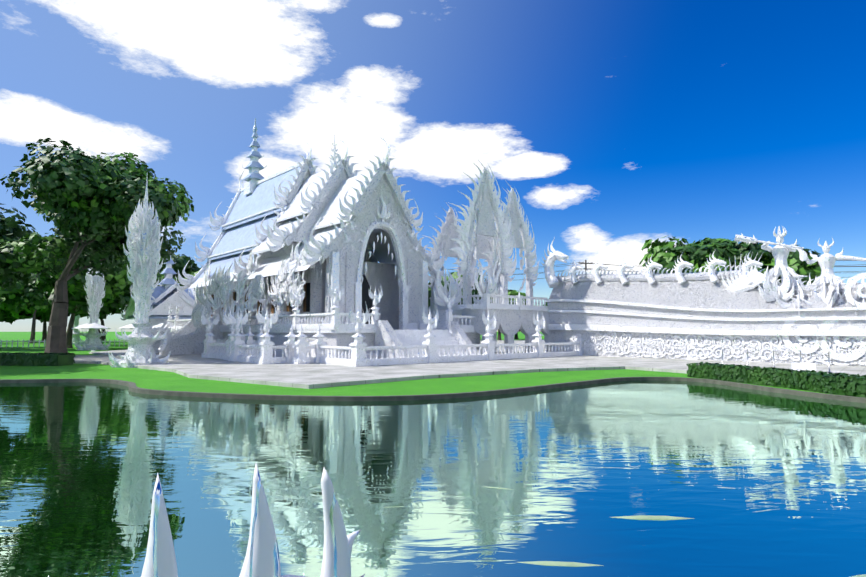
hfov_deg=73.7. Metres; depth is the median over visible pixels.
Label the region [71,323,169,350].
umbrellas
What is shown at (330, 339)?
ornate temple
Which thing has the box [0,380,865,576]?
pond water
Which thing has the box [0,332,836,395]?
lawn ground
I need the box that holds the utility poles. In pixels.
[444,260,865,280]
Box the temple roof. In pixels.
[125,118,431,318]
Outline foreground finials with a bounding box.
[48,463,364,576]
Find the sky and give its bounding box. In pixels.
[0,0,865,331]
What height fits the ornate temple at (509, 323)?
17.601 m
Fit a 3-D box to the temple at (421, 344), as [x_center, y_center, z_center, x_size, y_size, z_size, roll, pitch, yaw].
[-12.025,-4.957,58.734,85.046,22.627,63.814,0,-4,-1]
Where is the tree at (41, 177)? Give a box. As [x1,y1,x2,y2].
[0,138,820,352]
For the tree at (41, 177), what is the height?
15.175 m
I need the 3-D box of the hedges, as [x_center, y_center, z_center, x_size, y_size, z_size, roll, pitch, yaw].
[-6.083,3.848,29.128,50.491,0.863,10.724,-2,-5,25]
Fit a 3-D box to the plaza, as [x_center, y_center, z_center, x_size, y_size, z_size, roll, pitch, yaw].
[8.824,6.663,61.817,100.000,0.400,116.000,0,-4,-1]
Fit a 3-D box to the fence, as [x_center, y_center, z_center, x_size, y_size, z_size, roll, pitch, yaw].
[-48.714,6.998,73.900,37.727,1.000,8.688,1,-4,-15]
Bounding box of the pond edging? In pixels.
[0,377,865,402]
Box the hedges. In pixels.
[0,352,865,397]
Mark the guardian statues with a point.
(826, 260)
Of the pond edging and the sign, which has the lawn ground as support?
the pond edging
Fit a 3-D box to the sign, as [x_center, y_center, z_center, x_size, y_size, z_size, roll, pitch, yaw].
[16.256,3.522,25.308,0.900,0.518,0.315,-2,-5,30]
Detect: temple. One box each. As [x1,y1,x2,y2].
[72,159,865,367]
[74,137,865,366]
[153,242,865,353]
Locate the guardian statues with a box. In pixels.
[734,226,865,285]
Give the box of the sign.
[791,362,815,370]
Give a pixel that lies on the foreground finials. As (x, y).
(262, 557)
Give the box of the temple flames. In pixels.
[73,134,865,367]
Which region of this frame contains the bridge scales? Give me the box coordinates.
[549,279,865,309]
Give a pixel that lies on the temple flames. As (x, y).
(290, 291)
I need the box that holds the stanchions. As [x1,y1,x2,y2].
[721,349,833,372]
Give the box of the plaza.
[74,340,865,388]
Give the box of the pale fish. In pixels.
[385,486,865,576]
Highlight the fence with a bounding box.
[0,339,126,347]
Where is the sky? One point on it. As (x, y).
(616, 126)
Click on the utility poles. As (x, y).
(585, 263)
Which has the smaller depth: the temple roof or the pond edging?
the pond edging

